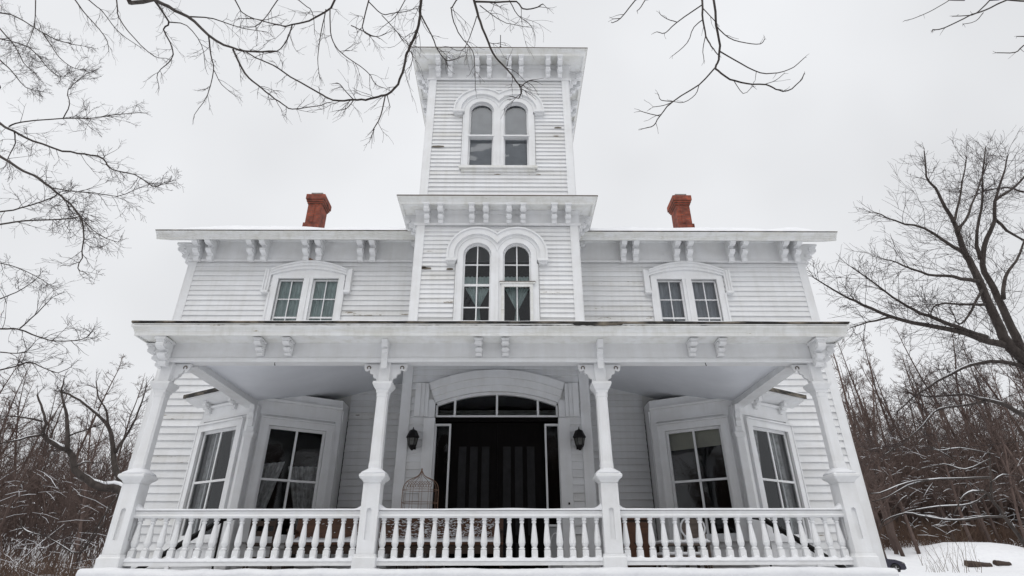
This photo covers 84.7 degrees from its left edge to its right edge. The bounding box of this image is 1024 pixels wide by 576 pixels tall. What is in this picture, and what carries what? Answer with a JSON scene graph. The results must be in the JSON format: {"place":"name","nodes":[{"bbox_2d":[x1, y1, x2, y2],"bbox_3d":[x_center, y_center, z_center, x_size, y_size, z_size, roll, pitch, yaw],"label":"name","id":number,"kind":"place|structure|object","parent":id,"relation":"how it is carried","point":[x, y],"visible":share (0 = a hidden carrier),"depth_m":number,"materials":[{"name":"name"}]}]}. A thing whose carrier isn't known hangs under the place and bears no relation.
{"place":"outdoors","nodes":[
{"label":"outdoors","id":0,"kind":"place"},
{"bbox_2d":[281,518,502,568],"bbox_3d":[-2.058,4.563,10.054,3.800,0.965,0.605,0,-27,0],"label":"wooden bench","id":1,"kind":"object","parent":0,"point":[415,527],"visible":0.54,"depth_m":10.27,"materials":[{"name":"brown wood"}]},
{"bbox_2d":[0,509,1023,575],"bbox_3d":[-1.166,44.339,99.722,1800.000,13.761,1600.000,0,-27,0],"label":"snow ground","id":2,"kind":"structure","parent":0,"point":[990,552],"depth_m":44.71,"materials":[{"name":"white snow"}]},
{"bbox_2d":[0,396,15,507],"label":"forest tree","id":3,"kind":"object","parent":2,"relation":"on","point":[2,427],"visible":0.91,"depth_m":33.57,"materials":[{"name":"brown plant"}]},
{"bbox_2d":[0,415,17,480],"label":"forest tree","id":4,"kind":"object","parent":2,"relation":"on","point":[5,434],"visible":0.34,"depth_m":53.87,"materials":[{"name":"brown plant"}]},
{"bbox_2d":[0,354,32,414],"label":"forest tree","id":5,"kind":"object","parent":2,"relation":"on","point":[6,383],"visible":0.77,"depth_m":65.63,"materials":[{"name":"brown plant"}]},
{"bbox_2d":[0,402,34,503],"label":"forest tree","id":6,"kind":"object","parent":2,"relation":"on","point":[3,446],"visible":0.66,"depth_m":48.09,"materials":[{"name":"brown plant"}]},
{"bbox_2d":[0,363,36,487],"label":"forest tree","id":7,"kind":"object","parent":2,"relation":"on","point":[14,406],"visible":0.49,"depth_m":61.02,"materials":[{"name":"brown plant"}]},
{"bbox_2d":[0,381,38,486],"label":"forest tree","id":8,"kind":"object","parent":2,"relation":"on","point":[17,423],"visible":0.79,"depth_m":51.77,"materials":[{"name":"brown plant"}]},
{"bbox_2d":[0,371,60,530],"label":"forest tree","id":9,"kind":"object","parent":2,"relation":"on","point":[25,425],"visible":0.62,"depth_m":53.51,"materials":[{"name":"brown plant"}]},
{"bbox_2d":[0,418,61,535],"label":"forest tree","id":10,"kind":"object","parent":2,"relation":"on","point":[11,501],"visible":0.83,"depth_m":29.63,"materials":[{"name":"brown plant"}]},
{"bbox_2d":[8,400,62,520],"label":"forest tree","id":11,"kind":"object","parent":2,"relation":"on","point":[41,443],"visible":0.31,"depth_m":56.77,"materials":[{"name":"brown plant"}]},
{"bbox_2d":[0,385,73,519],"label":"forest tree","id":12,"kind":"object","parent":2,"relation":"on","point":[37,438],"visible":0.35,"depth_m":56.45,"materials":[{"name":"brown plant"}]},
{"bbox_2d":[0,414,81,530],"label":"forest tree","id":13,"kind":"object","parent":2,"relation":"on","point":[25,487],"visible":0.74,"depth_m":33.74,"materials":[{"name":"brown plant"}]},
{"bbox_2d":[22,383,60,529],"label":"forest tree","id":14,"kind":"object","parent":2,"relation":"on","point":[47,432],"visible":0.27,"depth_m":62.63,"materials":[{"name":"brown plant"}]},
{"bbox_2d":[9,424,76,540],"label":"forest tree","id":15,"kind":"object","parent":2,"relation":"on","point":[51,435],"visible":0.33,"depth_m":51.12,"materials":[{"name":"brown plant"}]},
{"bbox_2d":[2,434,85,556],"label":"forest tree","id":16,"kind":"object","parent":2,"relation":"on","point":[54,467],"visible":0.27,"depth_m":45.62,"materials":[{"name":"brown plant"}]},
{"bbox_2d":[7,380,85,529],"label":"forest tree","id":17,"kind":"object","parent":2,"relation":"on","point":[56,421],"visible":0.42,"depth_m":61.39,"materials":[{"name":"brown plant"}]},
{"bbox_2d":[0,542,100,575],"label":"undergrowth","id":18,"kind":"object","parent":2,"relation":"on","point":[53,570],"visible":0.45,"depth_m":27.31,"materials":[{"name":"brown plant"}]},
{"bbox_2d":[32,417,92,558],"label":"forest tree","id":19,"kind":"object","parent":2,"relation":"on","point":[78,449],"visible":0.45,"depth_m":43.51,"materials":[{"name":"brown plant"}]},
{"bbox_2d":[34,416,96,565],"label":"forest tree","id":20,"kind":"object","parent":2,"relation":"on","point":[66,524],"visible":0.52,"depth_m":31.63,"materials":[{"name":"brown plant"}]},
{"bbox_2d":[43,450,89,570],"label":"forest tree","id":21,"kind":"object","parent":2,"relation":"on","point":[64,515],"visible":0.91,"depth_m":30.33,"materials":[{"name":"brown plant"}]},
{"bbox_2d":[0,382,146,563],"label":"woods","id":22,"kind":"object","parent":2,"relation":"on","point":[9,534],"visible":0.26,"depth_m":44.47,"materials":[{"name":"brown plant"}]},
{"bbox_2d":[0,368,153,569],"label":"crooked tree","id":23,"kind":"object","parent":2,"relation":"on","point":[100,485],"visible":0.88,"depth_m":22.45,"materials":[{"name":"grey plant"}]},
{"bbox_2d":[47,354,130,509],"bbox_3d":[-46.572,15.991,60.211,6.466,19.224,5.485,-17,-32,30],"label":"forest tree","id":24,"kind":"object","parent":2,"relation":"on","point":[99,390],"visible":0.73,"depth_m":62.11,"materials":[{"name":"brown plant"}]},
{"bbox_2d":[61,408,117,565],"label":"forest tree","id":25,"kind":"object","parent":2,"relation":"on","point":[84,503],"visible":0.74,"depth_m":40.03,"materials":[{"name":"brown plant"}]},
{"bbox_2d":[53,390,128,559],"bbox_3d":[-31.241,14.061,41.864,5.361,12.576,4.486,2,-27,-5],"label":"forest tree","id":26,"kind":"object","parent":2,"relation":"on","point":[87,463],"visible":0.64,"depth_m":42.04,"materials":[{"name":"brown plant"}]},
{"bbox_2d":[0,0,184,393],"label":"maple tree","id":27,"kind":"object","parent":2,"relation":"on","point":[80,218],"visible":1,"depth_m":10.91,"materials":[{"name":"grey plant"}]},
{"bbox_2d":[88,436,136,547],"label":"forest tree","id":28,"kind":"object","parent":2,"relation":"on","point":[127,455],"visible":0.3,"depth_m":48.63,"materials":[{"name":"brown plant"}]},
{"bbox_2d":[99,374,150,525],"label":"forest tree","id":29,"kind":"object","parent":2,"relation":"on","point":[131,414],"visible":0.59,"depth_m":64.47,"materials":[{"name":"brown plant"}]},
{"bbox_2d":[75,0,553,149],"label":"maple tree","id":30,"kind":"object","parent":2,"relation":"on","point":[165,5],"visible":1,"depth_m":7.09,"materials":[{"name":"grey plant"}]},
{"bbox_2d":[75,35,898,575],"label":"mansion","id":31,"kind":"structure","parent":2,"relation":"on","point":[495,321],"depth_m":12.24,"materials":[{"name":"white paint"}]},
{"bbox_2d":[166,416,245,543],"bbox_3d":[-6.311,4.048,11.846,1.600,2.440,0.359,-14,-30,26],"label":"bay window","id":32,"kind":"structure","parent":31,"relation":"in","point":[217,436],"depth_m":12.00,"materials":[{"name":"white paint"}]},
{"bbox_2d":[242,519,277,568],"bbox_3d":[-4.278,4.351,9.612,0.440,0.952,0.489,7,-28,-14],"label":"porch chair","id":33,"kind":"object","parent":31,"relation":"on","point":[270,533],"visible":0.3,"depth_m":9.51,"materials":[{"name":"brown wood"}]},
{"bbox_2d":[242,415,335,542],"bbox_3d":[-4.710,4.038,11.833,1.600,2.440,0.462,15,-30,-27],"label":"bay window","id":34,"kind":"structure","parent":31,"relation":"in","point":[303,481],"depth_m":11.92,"materials":[{"name":"white paint"}]},
{"bbox_2d":[260,260,353,320],"bbox_3d":[-5.398,0.569,14.575,2.330,2.790,0.324,0,-27,0],"label":"twin window","id":35,"kind":"structure","parent":31,"relation":"in","point":[308,298],"depth_m":14.85,"materials":[{"name":"white paint"}]},
{"bbox_2d":[406,427,418,449],"bbox_3d":[-2.001,3.058,11.406,0.244,0.470,0.319,-12,-29,22],"label":"wall lantern","id":36,"kind":"object","parent":31,"relation":"attached to","point":[412,436],"depth_m":11.32,"materials":[{"name":"black metal"}]},
{"bbox_2d":[396,469,438,568],"bbox_3d":[-1.763,4.355,10.613,0.705,1.840,0.388,0,-27,0],"label":"birdcage","id":37,"kind":"object","parent":31,"relation":"on","point":[419,484],"visible":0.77,"depth_m":10.79,"materials":[{"name":"metal"}]},
{"bbox_2d":[445,227,496,320],"bbox_3d":[-0.967,-0.199,13.272,1.222,2.764,0.341,0,-27,0],"label":"arched window","id":38,"kind":"structure","parent":31,"relation":"in","point":[485,238],"depth_m":13.40,"materials":[{"name":"white paint"}]},
{"bbox_2d":[453,87,498,164],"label":"arched window","id":39,"kind":"structure","parent":31,"relation":"in","point":[480,112],"depth_m":15.54,"materials":[{"name":"white paint"}]},
{"bbox_2d":[499,88,543,164],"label":"arched window","id":40,"kind":"structure","parent":31,"relation":"in","point":[516,123],"depth_m":15.53,"materials":[{"name":"white paint"}]},
{"bbox_2d":[497,227,548,320],"bbox_3d":[0.255,-0.152,13.259,1.222,2.864,0.341,0,-27,0],"label":"arched window","id":41,"kind":"structure","parent":31,"relation":"in","point":[527,239],"depth_m":13.41,"materials":[{"name":"white paint"}]},
{"bbox_2d":[573,427,585,449],"bbox_3d":[1.379,3.065,11.434,0.244,0.470,0.319,-12,-29,22],"label":"wall lantern","id":42,"kind":"object","parent":31,"relation":"attached to","point":[579,436],"depth_m":11.35,"materials":[{"name":"black metal"}]},
{"bbox_2d":[655,540,707,568],"bbox_3d":[2.818,4.471,9.364,0.730,0.485,0.450,0,-27,0],"label":"plank table","id":43,"kind":"object","parent":31,"relation":"on","point":[696,543],"visible":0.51,"depth_m":9.26,"materials":[{"name":"grey wood"}]},
{"bbox_2d":[642,261,733,320],"bbox_3d":[4.661,0.599,14.679,2.330,2.790,0.369,0,-27,0],"label":"twin window","id":44,"kind":"structure","parent":31,"relation":"in","point":[675,297],"depth_m":14.95,"materials":[{"name":"white paint"}]},
{"bbox_2d":[680,518,712,568],"bbox_3d":[3.218,4.467,9.842,0.450,0.922,0.494,-5,-27,10],"label":"porch chair","id":45,"kind":"object","parent":31,"relation":"on","point":[693,523],"visible":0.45,"depth_m":10.09,"materials":[{"name":"grey wood"}]},
{"bbox_2d":[656,415,748,541],"bbox_3d":[3.952,4.013,11.822,1.600,2.440,0.247,-14,-30,26],"label":"bay window","id":46,"kind":"structure","parent":31,"relation":"in","point":[698,437],"depth_m":12.05,"materials":[{"name":"white paint"}]},
{"bbox_2d":[744,416,820,542],"bbox_3d":[5.605,4.072,11.946,1.600,2.440,0.359,15,-30,-27],"label":"bay window","id":47,"kind":"structure","parent":31,"relation":"in","point":[772,437],"depth_m":12.10,"materials":[{"name":"white paint"}]},
{"bbox_2d":[0,436,1023,575],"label":"snow on twigs","id":48,"kind":"structure","parent":2,"relation":"on","point":[861,456],"depth_m":48.89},
{"bbox_2d":[608,0,1023,129],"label":"maple tree","id":49,"kind":"object","parent":2,"relation":"on","point":[719,43],"visible":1,"depth_m":6.53,"materials":[{"name":"grey plant"}]},
{"bbox_2d":[839,388,895,533],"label":"forest tree","id":50,"kind":"object","parent":2,"relation":"on","point":[860,449],"visible":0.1,"depth_m":62.15,"materials":[{"name":"brown plant"}]},
{"bbox_2d":[837,339,899,523],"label":"forest tree","id":51,"kind":"object","parent":2,"relation":"on","point":[864,409],"visible":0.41,"depth_m":65.68,"materials":[{"name":"brown plant"}]},
{"bbox_2d":[847,413,889,546],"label":"forest tree","id":52,"kind":"object","parent":2,"relation":"on","point":[877,516],"visible":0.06,"depth_m":53.48,"materials":[{"name":"brown plant"}]},
{"bbox_2d":[830,344,911,524],"bbox_3d":[35.064,14.523,57.659,8.034,22.528,9.171,20,-32,-34],"label":"forest tree","id":53,"kind":"object","parent":2,"relation":"on","point":[849,407],"visible":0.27,"depth_m":57.92,"materials":[{"name":"brown plant"}]},
{"bbox_2d":[846,414,898,550],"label":"forest tree","id":54,"kind":"object","parent":2,"relation":"on","point":[886,526],"visible":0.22,"depth_m":51.98,"materials":[{"name":"brown plant"}]},
{"bbox_2d":[842,392,904,557],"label":"forest tree","id":55,"kind":"object","parent":2,"relation":"on","point":[864,476],"visible":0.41,"depth_m":47.81,"materials":[{"name":"brown plant"}]},
{"bbox_2d":[847,350,900,553],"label":"forest tree","id":56,"kind":"object","parent":2,"relation":"on","point":[895,548],"visible":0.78,"depth_m":51.45,"materials":[{"name":"brown plant"}]},
{"bbox_2d":[836,364,917,556],"bbox_3d":[32.825,15.467,51.783,6.269,17.578,7.156,5,-29,-13],"label":"forest tree","id":57,"kind":"object","parent":2,"relation":"on","point":[895,538],"visible":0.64,"depth_m":50.77,"materials":[{"name":"brown plant"}]},
{"bbox_2d":[840,365,919,521],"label":"forest tree","id":58,"kind":"object","parent":2,"relation":"on","point":[866,420],"visible":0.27,"depth_m":65.08,"materials":[{"name":"brown plant"}]},
{"bbox_2d":[842,364,918,508],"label":"forest tree","id":59,"kind":"object","parent":2,"relation":"on","point":[871,440],"visible":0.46,"depth_m":60.16,"materials":[{"name":"brown plant"}]},
{"bbox_2d":[862,371,898,456],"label":"forest tree","id":60,"kind":"object","parent":2,"relation":"on","point":[875,403],"visible":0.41,"depth_m":81.91,"materials":[{"name":"brown plant"}]},
{"bbox_2d":[867,357,909,467],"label":"forest tree","id":61,"kind":"object","parent":2,"relation":"on","point":[881,394],"visible":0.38,"depth_m":79.00,"materials":[{"name":"brown plant"}]},
{"bbox_2d":[852,378,926,553],"bbox_3d":[33.846,15.729,50.530,3.795,15.598,5.186,-3,-27,5],"label":"forest tree","id":62,"kind":"object","parent":2,"relation":"on","point":[901,507],"visible":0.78,"depth_m":50.31,"materials":[{"name":"brown plant"}]},
{"bbox_2d":[859,334,921,465],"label":"forest tree","id":63,"kind":"object","parent":2,"relation":"on","point":[867,355],"visible":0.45,"depth_m":83.12,"materials":[{"name":"brown plant"}]},
{"bbox_2d":[855,359,931,520],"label":"forest tree","id":64,"kind":"object","parent":2,"relation":"on","point":[886,409],"visible":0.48,"depth_m":67.28,"materials":[{"name":"brown plant"}]},
{"bbox_2d":[891,374,931,466],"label":"forest tree","id":65,"kind":"object","parent":2,"relation":"on","point":[909,408],"visible":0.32,"depth_m":72.28,"materials":[{"name":"brown plant"}]},
{"bbox_2d":[885,382,943,473],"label":"forest tree","id":66,"kind":"object","parent":2,"relation":"on","point":[903,396],"visible":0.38,"depth_m":73.41,"materials":[{"name":"brown plant"}]},
{"bbox_2d":[807,126,1023,480],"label":"ash tree","id":67,"kind":"object","parent":2,"relation":"on","point":[1013,346],"visible":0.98,"depth_m":19.44,"materials":[{"name":"grey plant"}]},
{"bbox_2d":[892,353,947,483],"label":"forest tree","id":68,"kind":"object","parent":2,"relation":"on","point":[902,363],"visible":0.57,"depth_m":72.88,"materials":[{"name":"brown plant"}]},
{"bbox_2d":[893,355,960,452],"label":"forest tree","id":69,"kind":"object","parent":2,"relation":"on","point":[915,399],"visible":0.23,"depth_m":80.05,"materials":[{"name":"brown plant"}]},
{"bbox_2d":[897,357,958,466],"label":"forest tree","id":70,"kind":"object","parent":2,"relation":"on","point":[913,394],"visible":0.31,"depth_m":75.66,"materials":[{"name":"brown plant"}]},
{"bbox_2d":[892,390,970,541],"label":"forest tree","id":71,"kind":"object","parent":2,"relation":"on","point":[938,502],"visible":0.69,"depth_m":53.42,"materials":[{"name":"brown plant"}]},
{"bbox_2d":[892,374,972,541],"bbox_3d":[40.073,15.677,52.655,7.080,15.781,5.370,22,-36,-35],"label":"forest tree","id":72,"kind":"object","parent":2,"relation":"on","point":[956,501],"visible":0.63,"depth_m":51.73,"materials":[{"name":"brown plant"}]},
{"bbox_2d":[848,384,1023,538],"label":"woods","id":73,"kind":"object","parent":2,"relation":"on","point":[993,511],"visible":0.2,"depth_m":60.32,"materials":[{"name":"brown plant"}]},
{"bbox_2d":[867,436,1023,546],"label":"leaning tree","id":74,"kind":"object","parent":2,"relation":"on","point":[1006,519],"visible":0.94,"depth_m":22.12,"materials":[{"name":"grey plant"}]},
{"bbox_2d":[911,523,981,572],"bbox_3d":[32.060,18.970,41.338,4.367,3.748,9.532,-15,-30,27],"label":"dry weeds","id":75,"kind":"object","parent":2,"relation":"on","point":[966,565],"visible":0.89,"depth_m":41.05,"materials":[{"name":"brown plant"}]},
{"bbox_2d":[889,325,1003,481],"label":"forest tree","id":76,"kind":"object","parent":2,"relation":"on","point":[922,378],"visible":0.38,"depth_m":74.69,"materials":[{"name":"brown plant"}]},
{"bbox_2d":[876,510,1023,549],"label":"undergrowth","id":77,"kind":"object","parent":2,"relation":"on","point":[918,535],"visible":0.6,"depth_m":52.52,"materials":[{"name":"brown plant"}]},
{"bbox_2d":[913,359,994,535],"bbox_3d":[47.558,16.918,60.690,7.971,19.580,6.983,-4,-25,8],"label":"forest tree","id":78,"kind":"object","parent":2,"relation":"on","point":[969,510],"visible":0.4,"depth_m":59.84,"materials":[{"name":"brown plant"}]},
{"bbox_2d":[907,369,1004,541],"bbox_3d":[43.343,16.598,55.850,5.999,17.630,7.910,-1,-25,-5],"label":"forest tree","id":79,"kind":"object","parent":2,"relation":"on","point":[978,520],"visible":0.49,"depth_m":54.52,"materials":[{"name":"brown plant"}]},
{"bbox_2d":[925,379,1006,473],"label":"forest tree","id":80,"kind":"object","parent":2,"relation":"on","point":[955,434],"visible":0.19,"depth_m":67.47,"materials":[{"name":"brown plant"}]},
{"bbox_2d":[928,382,1007,542],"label":"forest tree","id":81,"kind":"object","parent":2,"relation":"on","point":[977,509],"visible":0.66,"depth_m":52.07,"materials":[{"name":"brown plant"}]},
{"bbox_2d":[950,385,985,479],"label":"forest tree","id":82,"kind":"object","parent":2,"relation":"on","point":[968,422],"visible":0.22,"depth_m":70.22,"materials":[{"name":"brown plant"}]},
{"bbox_2d":[931,327,1011,445],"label":"forest tree","id":83,"kind":"object","parent":2,"relation":"on","point":[955,374],"visible":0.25,"depth_m":80.23,"materials":[{"name":"brown plant"}]},
{"bbox_2d":[937,381,1011,509],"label":"forest tree","id":84,"kind":"object","parent":2,"relation":"on","point":[973,416],"visible":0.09,"depth_m":70.75,"materials":[{"name":"brown plant"}]},
{"bbox_2d":[927,357,1022,538],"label":"forest tree","id":85,"kind":"object","parent":2,"relation":"on","point":[1000,503],"visible":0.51,"depth_m":59.73,"materials":[{"name":"brown plant"}]},
{"bbox_2d":[928,369,1023,524],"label":"forest tree","id":86,"kind":"object","parent":2,"relation":"on","point":[970,420],"visible":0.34,"depth_m":63.46,"materials":[{"name":"brown plant"}]},
{"bbox_2d":[964,560,992,566],"bbox_3d":[35.665,21.153,43.003,1.753,0.634,0.580,2,-26,9],"label":"log","id":87,"kind":"object","parent":2,"relation":"on","point":[970,563],"visible":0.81,"depth_m":42.83,"materials":[{"name":"brown wood"}]},
{"bbox_2d":[935,362,1023,491],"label":"forest tree","id":88,"kind":"object","parent":2,"relation":"on","point":[1011,456],"visible":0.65,"depth_m":56.07,"materials":[{"name":"brown plant"}]},
{"bbox_2d":[957,386,1010,543],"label":"forest tree","id":89,"kind":"object","parent":2,"relation":"on","point":[984,505],"visible":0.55,"depth_m":53.85,"materials":[{"name":"brown plant"}]},
{"bbox_2d":[953,342,1016,520],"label":"forest tree","id":90,"kind":"object","parent":2,"relation":"on","point":[993,449],"visible":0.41,"depth_m":65.76,"materials":[{"name":"brown plant"}]},
{"bbox_2d":[948,333,1023,453],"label":"forest tree","id":91,"kind":"object","parent":2,"relation":"on","point":[996,396],"visible":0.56,"depth_m":77.79,"materials":[{"name":"brown plant"}]},
{"bbox_2d":[950,375,1023,509],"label":"forest tree","id":92,"kind":"object","parent":2,"relation":"on","point":[1021,500],"visible":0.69,"depth_m":50.94,"materials":[{"name":"brown plant"}]},
{"bbox_2d":[970,366,1004,443],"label":"forest tree","id":93,"kind":"object","parent":2,"relation":"on","point":[986,395],"visible":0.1,"depth_m":83.55,"materials":[{"name":"brown plant"}]},
{"bbox_2d":[954,361,1023,521],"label":"forest tree","id":94,"kind":"object","parent":2,"relation":"on","point":[1022,510],"visible":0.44,"depth_m":56.31,"materials":[{"name":"brown plant"}]},
{"bbox_2d":[957,363,1023,495],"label":"forest tree","id":95,"kind":"object","parent":2,"relation":"on","point":[1005,409],"visible":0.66,"depth_m":58.63,"materials":[{"name":"brown plant"}]},
{"bbox_2d":[965,361,1023,498],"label":"forest tree","id":96,"kind":"object","parent":2,"relation":"on","point":[999,412],"visible":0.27,"depth_m":64.37,"materials":[{"name":"brown plant"}]},
{"bbox_2d":[971,359,1022,439],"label":"forest tree","id":97,"kind":"object","parent":2,"relation":"on","point":[1001,395],"visible":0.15,"depth_m":81.45,"materials":[{"name":"brown plant"}]},
{"bbox_2d":[977,395,1023,538],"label":"forest tree","id":98,"kind":"object","parent":2,"relation":"on","point":[1013,494],"visible":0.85,"depth_m":48.35,"materials":[{"name":"brown plant"}]},
{"bbox_2d":[992,560,1011,565],"bbox_3d":[37.461,21.040,42.963,1.255,0.493,0.462,8,-27,-3],"label":"log","id":99,"kind":"object","parent":2,"relation":"on","point":[1000,563],"visible":1,"depth_m":42.80,"materials":[{"name":"brown wood"}]},
{"bbox_2d":[982,355,1023,410],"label":"forest tree","id":100,"kind":"object","parent":2,"relation":"on","point":[1018,387],"visible":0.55,"depth_m":75.60,"materials":[{"name":"brown plant"}]},
{"bbox_2d":[1000,357,1022,441],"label":"forest tree","id":101,"kind":"object","parent":2,"relation":"on","point":[1013,387],"visible":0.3,"depth_m":83.49,"materials":[{"name":"brown plant"}]},
{"bbox_2d":[1000,331,1023,429],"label":"forest tree","id":102,"kind":"object","parent":2,"relation":"on","point":[1016,373],"visible":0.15,"depth_m":79.47,"materials":[{"name":"brown plant"}]},
{"bbox_2d":[1002,371,1023,436],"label":"forest tree","id":103,"kind":"object","parent":2,"relation":"on","point":[1014,400],"visible":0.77,"depth_m":61.44,"materials":[{"name":"brown plant"}]},
{"bbox_2d":[1007,369,1023,432],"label":"forest tree","id":104,"kind":"object","parent":2,"relation":"on","point":[1018,393],"visible":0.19,"depth_m":63.52,"materials":[{"name":"plant"}]},
{"bbox_2d":[0,0,1023,502],"label":"sky","id":105,"kind":"structure","parent":0,"point":[875,85],"materials":[{"name":"white"}]},
{"bbox_2d":[621,518,655,567],"bbox_3d":[2.164,4.478,9.790,0.600,0.860,0.463,0,-27,0],"label":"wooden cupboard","id":106,"kind":"object","parent":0,"point":[631,525],"visible":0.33,"depth_m":9.66,"materials":[{"name":"brown wood"}]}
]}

